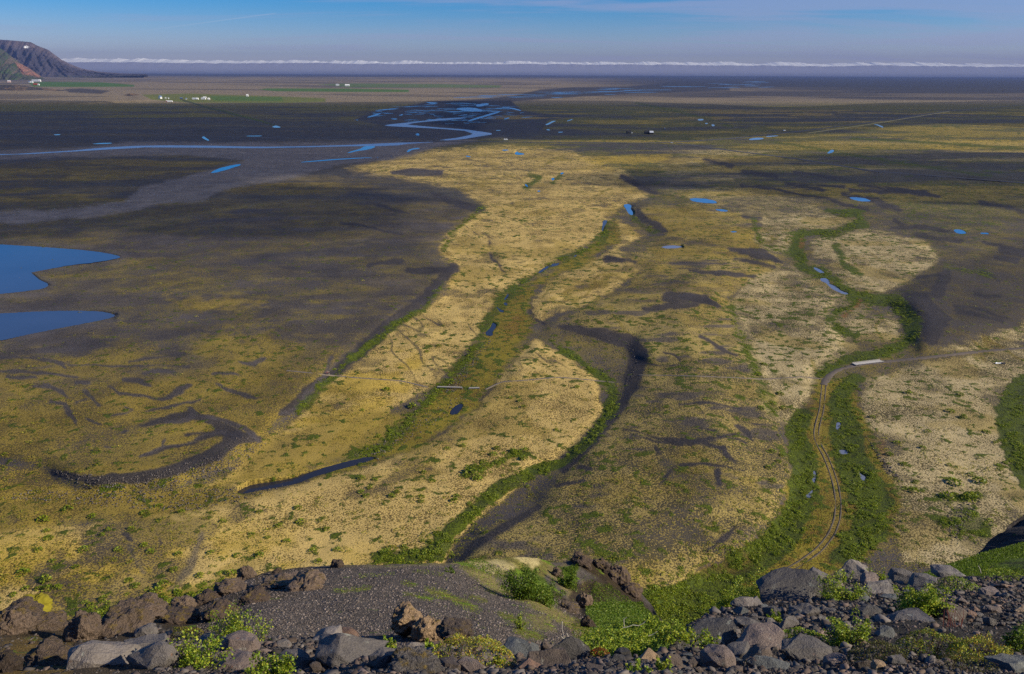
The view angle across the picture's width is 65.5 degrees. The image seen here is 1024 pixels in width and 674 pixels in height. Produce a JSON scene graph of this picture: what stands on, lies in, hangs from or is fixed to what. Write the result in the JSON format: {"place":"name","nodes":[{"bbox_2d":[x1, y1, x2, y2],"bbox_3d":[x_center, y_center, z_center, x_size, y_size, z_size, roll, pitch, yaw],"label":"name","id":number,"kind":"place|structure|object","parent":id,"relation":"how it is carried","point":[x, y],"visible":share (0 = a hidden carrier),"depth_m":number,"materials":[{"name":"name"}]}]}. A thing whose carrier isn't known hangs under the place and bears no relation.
{"place":"outdoors","nodes":[
{"label":"outdoors","id":0,"kind":"place"},
{"bbox_2d":[0,49,43,79],"bbox_3d":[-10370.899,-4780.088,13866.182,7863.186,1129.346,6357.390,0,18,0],"label":"mountain","id":1,"kind":"structure","parent":0,"point":[11,68],"depth_m":11880.62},
{"bbox_2d":[0,85,65,90],"bbox_3d":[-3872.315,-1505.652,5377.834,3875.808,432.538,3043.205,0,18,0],"label":"field","id":2,"kind":"structure","parent":0,"point":[14,87],"depth_m":5025.60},
{"bbox_2d":[0,311,114,339],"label":"lake","id":3,"kind":"structure","parent":0,"point":[14,325],"depth_m":411.90,"materials":[{"name":"liquid"}]},
{"bbox_2d":[0,244,119,293],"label":"lake","id":4,"kind":"structure","parent":0,"point":[23,262],"depth_m":543.12,"materials":[{"name":"liquid"}]},
{"bbox_2d":[0,40,147,76],"bbox_3d":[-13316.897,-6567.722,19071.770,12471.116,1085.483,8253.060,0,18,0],"label":"mountain","id":5,"kind":"structure","parent":0,"point":[41,61],"depth_m":16630.78,"materials":[{"name":"stone"}]},
{"bbox_2d":[7,128,399,141],"bbox_3d":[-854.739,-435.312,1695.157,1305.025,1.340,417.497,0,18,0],"label":"road","id":6,"kind":"structure","parent":0,"point":[207,135],"depth_m":1621.60,"materials":[{"name":"asphalt"}]},
{"bbox_2d":[0,117,491,154],"bbox_3d":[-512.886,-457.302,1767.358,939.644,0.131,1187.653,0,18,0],"label":"river","id":7,"kind":"structure","parent":0,"point":[477,133],"depth_m":1427.28,"materials":[{"name":"liquid"}]},
{"bbox_2d":[238,220,606,493],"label":"stream","id":8,"kind":"structure","parent":0,"point":[456,409],"depth_m":263.28,"materials":[{"name":"liquid"}]},
{"bbox_2d":[0,73,1023,631],"bbox_3d":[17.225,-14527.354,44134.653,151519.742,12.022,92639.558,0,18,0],"label":"ground","id":9,"kind":"structure","parent":0,"point":[260,215],"depth_m":419.87,"materials":[{"name":"plant"}]},
{"bbox_2d":[153,557,662,649],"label":"gravel knoll","id":10,"kind":"structure","parent":9,"relation":"on","point":[546,575],"depth_m":22.24,"materials":[{"name":"gravel"}]},
{"bbox_2d":[135,592,167,618],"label":"boulder","id":11,"kind":"object","parent":10,"relation":"on","point":[149,601],"visible":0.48,"depth_m":10.26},
{"bbox_2d":[159,605,201,623],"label":"boulder","id":12,"kind":"object","parent":10,"relation":"on","point":[187,614],"visible":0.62,"depth_m":17.84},
{"bbox_2d":[170,595,196,606],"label":"boulder","id":13,"kind":"object","parent":10,"relation":"on","point":[184,600],"visible":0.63,"depth_m":21.99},
{"bbox_2d":[193,588,221,605],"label":"boulder","id":14,"kind":"object","parent":10,"relation":"on","point":[206,596],"visible":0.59,"depth_m":22.99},
{"bbox_2d":[201,598,239,622],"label":"boulder","id":15,"kind":"object","parent":10,"relation":"on","point":[221,606],"visible":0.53,"depth_m":17.75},
{"bbox_2d":[213,577,250,595],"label":"boulder","id":16,"kind":"object","parent":10,"relation":"on","point":[225,586],"visible":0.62,"depth_m":23.45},
{"bbox_2d":[236,565,256,580],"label":"boulder","id":17,"kind":"object","parent":10,"relation":"on","point":[243,573],"visible":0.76,"depth_m":27.03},
{"bbox_2d":[238,585,270,605],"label":"boulder","id":18,"kind":"object","parent":10,"relation":"on","point":[256,594],"visible":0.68,"depth_m":19.44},
{"bbox_2d":[259,571,297,588],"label":"boulder","id":19,"kind":"object","parent":10,"relation":"on","point":[281,580],"visible":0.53,"depth_m":23.18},
{"bbox_2d":[284,569,325,591],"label":"boulder","id":20,"kind":"object","parent":10,"relation":"on","point":[311,579],"visible":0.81,"depth_m":22.39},
{"bbox_2d":[196,564,603,650],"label":"gravel","id":21,"kind":"structure","parent":10,"relation":"on","point":[292,608],"depth_m":17.61,"materials":[{"name":"gravel"}]},
{"bbox_2d":[390,600,442,642],"bbox_3d":[-1.366,4.134,11.454,0.496,0.531,0.945,-17,25,-42],"label":"rock pillar","id":22,"kind":"object","parent":10,"relation":"on","point":[408,618],"visible":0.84,"depth_m":11.41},
{"bbox_2d":[435,616,473,645],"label":"boulder","id":23,"kind":"object","parent":10,"relation":"on","point":[447,626],"visible":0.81,"depth_m":8.70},
{"bbox_2d":[334,565,604,642],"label":"grass tufts","id":24,"kind":"object","parent":10,"relation":"on","point":[494,594],"visible":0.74,"depth_m":22.02,"materials":[{"name":"green plant"}]},
{"bbox_2d":[499,563,544,600],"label":"willow shrub","id":25,"kind":"object","parent":10,"relation":"on","point":[526,590],"visible":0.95,"depth_m":26.37,"materials":[{"name":"green plant"}]},
{"bbox_2d":[516,578,566,608],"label":"willow shrub","id":26,"kind":"object","parent":10,"relation":"on","point":[545,599],"visible":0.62,"depth_m":26.77,"materials":[{"name":"green plant"}]},
{"bbox_2d":[463,558,634,637],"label":"grass","id":27,"kind":"structure","parent":10,"relation":"on","point":[571,569],"depth_m":35.20,"materials":[{"name":"green plant"}]},
{"bbox_2d":[556,567,578,591],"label":"willow shrub","id":28,"kind":"object","parent":10,"relation":"on","point":[569,582],"visible":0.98,"depth_m":36.75,"materials":[{"name":"green plant"}]},
{"bbox_2d":[560,600,579,613],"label":"boulder","id":29,"kind":"object","parent":10,"relation":"on","point":[571,607],"visible":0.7,"depth_m":29.90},
{"bbox_2d":[570,551,592,569],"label":"boulder","id":30,"kind":"object","parent":10,"relation":"on","point":[578,558],"visible":0.92,"depth_m":40.12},
{"bbox_2d":[576,592,592,607],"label":"rock","id":31,"kind":"object","parent":10,"relation":"on","point":[584,600],"visible":0.75,"depth_m":32.55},
{"bbox_2d":[609,564,630,584],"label":"boulder","id":32,"kind":"object","parent":10,"relation":"on","point":[619,575],"visible":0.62,"depth_m":40.43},
{"bbox_2d":[578,612,671,655],"bbox_3d":[1.172,3.225,8.544,0.941,1.012,1.916,6,19,18],"label":"birch thicket","id":33,"kind":"object","parent":10,"relation":"on","point":[651,639],"visible":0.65,"depth_m":8.50,"materials":[{"name":"green plant"}]},
{"bbox_2d":[620,582,642,599],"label":"boulder","id":34,"kind":"object","parent":10,"relation":"on","point":[634,590],"visible":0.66,"depth_m":39.67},
{"bbox_2d":[585,601,679,656],"bbox_3d":[3.920,8.462,24.065,3.349,17.382,24.981,2,18,6],"label":"gully scrub","id":35,"kind":"object","parent":10,"relation":"on","point":[614,616],"visible":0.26,"depth_m":30.66,"materials":[{"name":"green plant"}]},
{"bbox_2d":[728,566,767,600],"bbox_3d":[7.350,7.560,23.846,1.696,1.145,1.306,0,18,0],"label":"birch tree","id":36,"kind":"object","parent":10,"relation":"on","point":[752,592],"visible":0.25,"depth_m":23.90,"materials":[{"name":"green plant"}]},
{"bbox_2d":[3,331,983,545],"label":"stones","id":37,"kind":"object","parent":9,"relation":"on","point":[185,470],"visible":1,"depth_m":250.51,"materials":[{"name":"stone"}]},
{"bbox_2d":[0,245,1023,597],"bbox_3d":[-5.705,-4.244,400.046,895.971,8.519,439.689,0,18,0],"label":"tussocks","id":38,"kind":"object","parent":9,"relation":"on","point":[456,459],"visible":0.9,"depth_m":251.40,"materials":[{"name":"green plant"}]},
{"bbox_2d":[81,205,1023,629],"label":"willow scrub","id":39,"kind":"object","parent":9,"relation":"on","point":[679,611],"visible":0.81,"depth_m":236.25,"materials":[{"name":"green plant"}]},
{"bbox_2d":[0,575,1023,673],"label":"hillside","id":40,"kind":"structure","parent":0,"point":[18,647],"depth_m":7.89,"materials":[{"name":"soil"}]},
{"bbox_2d":[0,649,24,672],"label":"boulder","id":41,"kind":"object","parent":40,"relation":"on","point":[11,661],"visible":0.91,"depth_m":5.91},
{"bbox_2d":[0,604,36,634],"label":"boulder","id":42,"kind":"object","parent":40,"relation":"on","point":[15,619],"visible":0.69,"depth_m":8.19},
{"bbox_2d":[5,596,43,612],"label":"boulder","id":43,"kind":"object","parent":40,"relation":"on","point":[29,603],"visible":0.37,"depth_m":9.77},
{"bbox_2d":[23,592,52,611],"bbox_3d":[-6.303,3.544,10.554,0.400,0.272,0.397,22,12,19],"label":"moss mound","id":44,"kind":"object","parent":40,"relation":"on","point":[45,600],"visible":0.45,"depth_m":10.55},
{"bbox_2d":[24,635,73,666],"bbox_3d":[-3.661,2.551,6.293,0.418,0.198,0.362,12,28,3],"label":"boulder","id":45,"kind":"object","parent":40,"relation":"on","point":[52,650],"visible":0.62,"depth_m":6.26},
{"bbox_2d":[32,611,68,630],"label":"boulder","id":46,"kind":"object","parent":40,"relation":"on","point":[52,621],"visible":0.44,"depth_m":8.54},
{"bbox_2d":[61,609,101,641],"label":"boulder","id":47,"kind":"object","parent":40,"relation":"on","point":[83,625],"visible":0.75,"depth_m":7.93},
{"bbox_2d":[66,640,140,669],"bbox_3d":[-3.084,2.437,6.008,0.515,0.350,0.362,-1,17,-18],"label":"boulder","id":48,"kind":"object","parent":40,"relation":"on","point":[92,653],"visible":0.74,"depth_m":5.89,"materials":[{"name":"stone"}]},
{"bbox_2d":[98,597,154,638],"bbox_3d":[-4.110,3.038,8.337,0.620,0.389,0.652,3,25,23],"label":"boulder","id":49,"kind":"object","parent":40,"relation":"on","point":[129,615],"visible":0.55,"depth_m":8.28,"materials":[{"name":"stone"}]},
{"bbox_2d":[124,633,168,647],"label":"boulder","id":50,"kind":"object","parent":40,"relation":"on","point":[144,641],"visible":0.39,"depth_m":7.24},
{"bbox_2d":[134,623,158,636],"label":"boulder","id":51,"kind":"object","parent":40,"relation":"on","point":[148,628],"visible":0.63,"depth_m":7.92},
{"bbox_2d":[126,641,181,668],"bbox_3d":[-2.602,2.347,5.757,0.369,0.295,0.234,2,18,11],"label":"boulder","id":52,"kind":"object","parent":40,"relation":"on","point":[153,655],"visible":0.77,"depth_m":5.69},
{"bbox_2d":[166,626,234,669],"bbox_3d":[-2.318,2.302,5.845,0.460,0.278,0.442,14,23,36],"label":"birch shrub","id":53,"kind":"object","parent":40,"relation":"on","point":[195,660],"visible":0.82,"depth_m":5.84,"materials":[{"name":"green plant"}]},
{"bbox_2d":[217,649,258,670],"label":"boulder","id":54,"kind":"object","parent":40,"relation":"on","point":[240,661],"visible":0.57,"depth_m":5.98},
{"bbox_2d":[206,602,273,642],"bbox_3d":[-2.548,2.695,7.348,0.627,0.465,0.503,0,18,0],"label":"birch shrub","id":55,"kind":"object","parent":40,"relation":"on","point":[238,623],"visible":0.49,"depth_m":7.37,"materials":[{"name":"green plant"}]},
{"bbox_2d":[220,630,260,651],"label":"boulder","id":56,"kind":"object","parent":40,"relation":"on","point":[243,640],"visible":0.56,"depth_m":6.87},
{"bbox_2d":[244,650,301,673],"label":"birch shrub","id":57,"kind":"object","parent":40,"relation":"on","point":[280,666],"visible":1,"depth_m":5.62,"materials":[{"name":"green plant"}]},
{"bbox_2d":[278,648,311,668],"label":"boulder","id":58,"kind":"object","parent":40,"relation":"on","point":[302,660],"visible":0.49,"depth_m":6.12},
{"bbox_2d":[312,625,342,639],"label":"boulder","id":59,"kind":"object","parent":40,"relation":"on","point":[332,629],"visible":0.44,"depth_m":7.66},
{"bbox_2d":[314,633,387,667],"bbox_3d":[-1.246,2.418,6.132,0.546,0.300,0.531,13,7,14],"label":"boulder","id":60,"kind":"object","parent":40,"relation":"on","point":[335,649],"visible":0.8,"depth_m":6.02,"materials":[{"name":"stone"}]},
{"bbox_2d":[368,647,394,668],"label":"boulder","id":61,"kind":"object","parent":40,"relation":"on","point":[380,657],"visible":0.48,"depth_m":5.40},
{"bbox_2d":[386,645,442,673],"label":"boulder","id":62,"kind":"object","parent":40,"relation":"on","point":[405,657],"visible":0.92,"depth_m":5.30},
{"bbox_2d":[439,656,461,670],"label":"boulder","id":63,"kind":"object","parent":40,"relation":"on","point":[451,661],"visible":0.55,"depth_m":5.85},
{"bbox_2d":[458,656,486,671],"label":"boulder","id":64,"kind":"object","parent":40,"relation":"on","point":[468,664],"visible":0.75,"depth_m":5.84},
{"bbox_2d":[431,626,516,667],"bbox_3d":[-0.316,2.423,6.124,0.717,0.282,0.584,0,18,0],"label":"crowberry mat","id":65,"kind":"object","parent":40,"relation":"on","point":[482,640],"visible":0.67,"depth_m":6.17,"materials":[{"name":"green plant"}]},
{"bbox_2d":[0,575,1023,673],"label":"scree","id":66,"kind":"structure","parent":40,"relation":"on","point":[271,644],"depth_m":6.67,"materials":[{"name":"stone"}]},
{"bbox_2d":[502,636,539,656],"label":"boulder","id":67,"kind":"object","parent":40,"relation":"on","point":[514,645],"visible":0.52,"depth_m":7.25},
{"bbox_2d":[527,647,570,665],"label":"boulder","id":68,"kind":"object","parent":40,"relation":"on","point":[552,657],"visible":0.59,"depth_m":6.07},
{"bbox_2d":[550,636,589,659],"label":"boulder","id":69,"kind":"object","parent":40,"relation":"on","point":[573,647],"visible":0.41,"depth_m":6.58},
{"bbox_2d":[160,577,1023,673],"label":"plants","id":70,"kind":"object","parent":40,"relation":"on","point":[879,619],"visible":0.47,"depth_m":5.75,"materials":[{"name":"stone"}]},
{"bbox_2d":[603,622,658,656],"bbox_3d":[1.319,3.303,8.752,0.711,0.407,0.579,0,18,0],"label":"birch shrub","id":71,"kind":"object","parent":40,"relation":"on","point":[626,630],"visible":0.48,"depth_m":8.74,"materials":[{"name":"green plant"}]},
{"bbox_2d":[651,615,710,647],"bbox_3d":[1.494,2.595,7.000,0.528,0.335,0.358,0,18,0],"label":"birch shrub","id":72,"kind":"object","parent":40,"relation":"on","point":[662,632],"visible":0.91,"depth_m":6.99,"materials":[{"name":"green plant"}]},
{"bbox_2d":[685,617,736,645],"bbox_3d":[1.859,2.821,7.417,0.474,0.302,0.354,-4,12,-9],"label":"boulder","id":73,"kind":"object","parent":40,"relation":"on","point":[724,628],"visible":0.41,"depth_m":7.40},
{"bbox_2d":[699,644,735,667],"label":"boulder","id":74,"kind":"object","parent":40,"relation":"on","point":[717,656],"visible":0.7,"depth_m":5.79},
{"bbox_2d":[715,584,740,608],"bbox_3d":[6.839,8.196,24.873,1.070,0.821,0.838,0,18,0],"label":"birch tree","id":75,"kind":"object","parent":40,"relation":"on","point":[725,602],"visible":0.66,"depth_m":24.77,"materials":[{"name":"green plant"}]},
{"bbox_2d":[727,641,749,658],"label":"boulder","id":76,"kind":"object","parent":40,"relation":"on","point":[740,649],"visible":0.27,"depth_m":6.47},
{"bbox_2d":[730,596,753,606],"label":"boulder","id":77,"kind":"object","parent":40,"relation":"on","point":[742,601],"visible":0.72,"depth_m":10.76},
{"bbox_2d":[733,616,761,627],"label":"boulder","id":78,"kind":"object","parent":40,"relation":"on","point":[740,622],"visible":0.45,"depth_m":8.30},
{"bbox_2d":[743,645,772,661],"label":"boulder","id":79,"kind":"object","parent":40,"relation":"on","point":[759,650],"visible":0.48,"depth_m":6.19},
{"bbox_2d":[736,622,783,649],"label":"boulder","id":80,"kind":"object","parent":40,"relation":"on","point":[769,634],"visible":0.75,"depth_m":7.18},
{"bbox_2d":[746,655,789,669],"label":"boulder","id":81,"kind":"object","parent":40,"relation":"on","point":[767,662],"visible":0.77,"depth_m":5.80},
{"bbox_2d":[756,567,822,602],"bbox_3d":[4.092,3.803,11.745,0.939,0.506,0.745,-4,28,-2],"label":"boulder","id":82,"kind":"object","parent":40,"relation":"on","point":[785,583],"visible":0.54,"depth_m":11.69,"materials":[{"name":"stone"}]},
{"bbox_2d":[787,603,820,616],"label":"boulder","id":83,"kind":"object","parent":40,"relation":"on","point":[808,609],"visible":0.69,"depth_m":9.52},
{"bbox_2d":[781,633,832,661],"bbox_3d":[2.444,2.631,6.595,0.458,0.207,0.325,16,32,5],"label":"boulder","id":84,"kind":"object","parent":40,"relation":"on","point":[800,646],"visible":0.76,"depth_m":6.56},
{"bbox_2d":[783,626,830,643],"bbox_3d":[2.683,2.760,7.316,0.522,0.170,0.419,0,18,0],"label":"crowberry mat","id":85,"kind":"object","parent":40,"relation":"on","point":[810,633],"visible":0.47,"depth_m":7.36,"materials":[{"name":"green plant"}]},
{"bbox_2d":[823,652,848,667],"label":"boulder","id":86,"kind":"object","parent":40,"relation":"on","point":[836,659],"visible":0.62,"depth_m":5.99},
{"bbox_2d":[810,571,871,601],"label":"birch shrub","id":87,"kind":"object","parent":40,"relation":"on","point":[834,594],"visible":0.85,"depth_m":11.21,"materials":[{"name":"green plant"}]},
{"bbox_2d":[820,605,875,646],"bbox_3d":[3.034,2.644,7.143,0.480,0.325,0.379,-2,18,-6],"label":"birch shrub","id":88,"kind":"object","parent":40,"relation":"on","point":[840,628],"visible":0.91,"depth_m":7.14,"materials":[{"name":"green plant"}]},
{"bbox_2d":[836,559,868,578],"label":"boulder","id":89,"kind":"object","parent":40,"relation":"on","point":[855,566],"visible":0.46,"depth_m":14.63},
{"bbox_2d":[855,604,882,616],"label":"boulder","id":90,"kind":"object","parent":40,"relation":"on","point":[866,609],"visible":0.56,"depth_m":9.55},
{"bbox_2d":[847,638,908,665],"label":"heather","id":91,"kind":"object","parent":40,"relation":"on","point":[872,649],"visible":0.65,"depth_m":5.94,"materials":[{"name":"green plant"}]},
{"bbox_2d":[864,580,894,593],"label":"boulder","id":92,"kind":"object","parent":40,"relation":"on","point":[880,586],"visible":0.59,"depth_m":12.29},
{"bbox_2d":[874,625,894,637],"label":"boulder","id":93,"kind":"object","parent":40,"relation":"on","point":[884,631],"visible":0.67,"depth_m":7.51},
{"bbox_2d":[887,568,912,582],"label":"boulder","id":94,"kind":"object","parent":40,"relation":"on","point":[900,574],"visible":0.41,"depth_m":14.07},
{"bbox_2d":[885,608,935,622],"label":"boulder","id":95,"kind":"object","parent":40,"relation":"on","point":[918,614],"visible":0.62,"depth_m":8.94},
{"bbox_2d":[907,572,936,586],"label":"boulder","id":96,"kind":"object","parent":40,"relation":"on","point":[918,579],"visible":0.59,"depth_m":13.54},
{"bbox_2d":[889,582,957,616],"bbox_3d":[5.024,3.200,9.649,0.762,0.486,0.567,0,18,0],"label":"birch shrub","id":97,"kind":"object","parent":40,"relation":"on","point":[925,606],"visible":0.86,"depth_m":9.60,"materials":[{"name":"green plant"}]},
{"bbox_2d":[894,621,978,660],"bbox_3d":[3.350,2.421,6.255,0.647,0.261,0.523,0,18,0],"label":"crowberry mat","id":98,"kind":"object","parent":40,"relation":"on","point":[937,636],"visible":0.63,"depth_m":6.31,"materials":[{"name":"green plant"}]},
{"bbox_2d":[930,564,965,576],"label":"boulder","id":99,"kind":"object","parent":40,"relation":"on","point":[939,570],"visible":0.8,"depth_m":15.28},
{"bbox_2d":[933,601,967,621],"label":"boulder","id":100,"kind":"object","parent":40,"relation":"on","point":[960,610],"visible":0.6,"depth_m":9.49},
{"bbox_2d":[933,573,981,590],"bbox_3d":[7.258,4.005,12.901,0.766,0.278,0.625,0,18,0],"label":"crowberry mat","id":101,"kind":"object","parent":40,"relation":"on","point":[959,580],"visible":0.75,"depth_m":12.96,"materials":[{"name":"green plant"}]},
{"bbox_2d":[936,652,1005,672],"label":"heather","id":102,"kind":"object","parent":40,"relation":"on","point":[970,654],"visible":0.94,"depth_m":5.62,"materials":[{"name":"green plant"}]},
{"bbox_2d":[944,627,1013,663],"bbox_3d":[3.616,2.380,6.093,0.533,0.304,0.432,0,18,0],"label":"crowberry mat","id":103,"kind":"object","parent":40,"relation":"on","point":[992,646],"visible":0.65,"depth_m":6.12,"materials":[{"name":"green plant"}]},
{"bbox_2d":[984,653,1023,672],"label":"boulder","id":104,"kind":"object","parent":40,"relation":"on","point":[1013,663],"visible":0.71,"depth_m":5.78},
{"bbox_2d":[998,622,1023,654],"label":"birch shrub","id":105,"kind":"object","parent":40,"relation":"on","point":[1016,644],"visible":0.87,"depth_m":6.84,"materials":[{"name":"green plant"}]},
{"bbox_2d":[0,0,1023,64],"label":"sky","id":106,"kind":"structure","parent":0,"point":[483,31],"materials":[{"name":"blue"}]},
{"bbox_2d":[61,58,1023,66],"bbox_3d":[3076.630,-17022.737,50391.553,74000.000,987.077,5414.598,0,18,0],"label":"cloud","id":107,"kind":"structure","parent":0,"point":[144,60],"depth_m":49525.19,"materials":[{"name":"white"}]},
{"bbox_2d":[67,62,1023,76],"bbox_3d":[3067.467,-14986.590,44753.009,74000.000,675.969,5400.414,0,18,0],"label":"cloud","id":108,"kind":"structure","parent":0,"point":[550,69],"depth_m":42345.30,"materials":[{"name":"grey"}]},
{"bbox_2d":[369,81,768,134],"bbox_3d":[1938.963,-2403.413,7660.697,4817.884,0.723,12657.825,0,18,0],"label":"braided river","id":109,"kind":"structure","parent":0,"point":[468,109],"depth_m":2996.93,"materials":[{"name":"liquid"}]},
{"bbox_2d":[414,105,1017,142],"bbox_3d":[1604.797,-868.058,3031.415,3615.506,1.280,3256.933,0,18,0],"label":"road","id":110,"kind":"structure","parent":0,"point":[713,139],"depth_m":1611.63,"materials":[{"name":"asphalt"}]},
{"bbox_2d":[788,384,835,567],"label":"track","id":111,"kind":"structure","parent":0,"point":[821,542],"depth_m":248.79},
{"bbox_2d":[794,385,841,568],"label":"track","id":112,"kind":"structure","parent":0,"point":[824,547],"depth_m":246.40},
{"bbox_2d":[806,267,865,497],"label":"stream","id":113,"kind":"structure","parent":0,"point":[835,288],"depth_m":303.32,"materials":[{"name":"liquid"}]},
{"bbox_2d":[678,143,1023,182],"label":"road","id":114,"kind":"structure","parent":0,"point":[856,168],"depth_m":1107.62,"materials":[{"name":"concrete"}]},
{"bbox_2d":[820,347,1023,384],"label":"gravel road","id":115,"kind":"structure","parent":0,"point":[826,379],"depth_m":367.66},
{"bbox_2d":[922,542,1023,576],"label":"grass bank","id":116,"kind":"structure","parent":0,"point":[1018,563],"depth_m":27.51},
{"bbox_2d":[977,515,1023,553],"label":"cliff","id":117,"kind":"structure","parent":0,"point":[1013,533],"depth_m":36.32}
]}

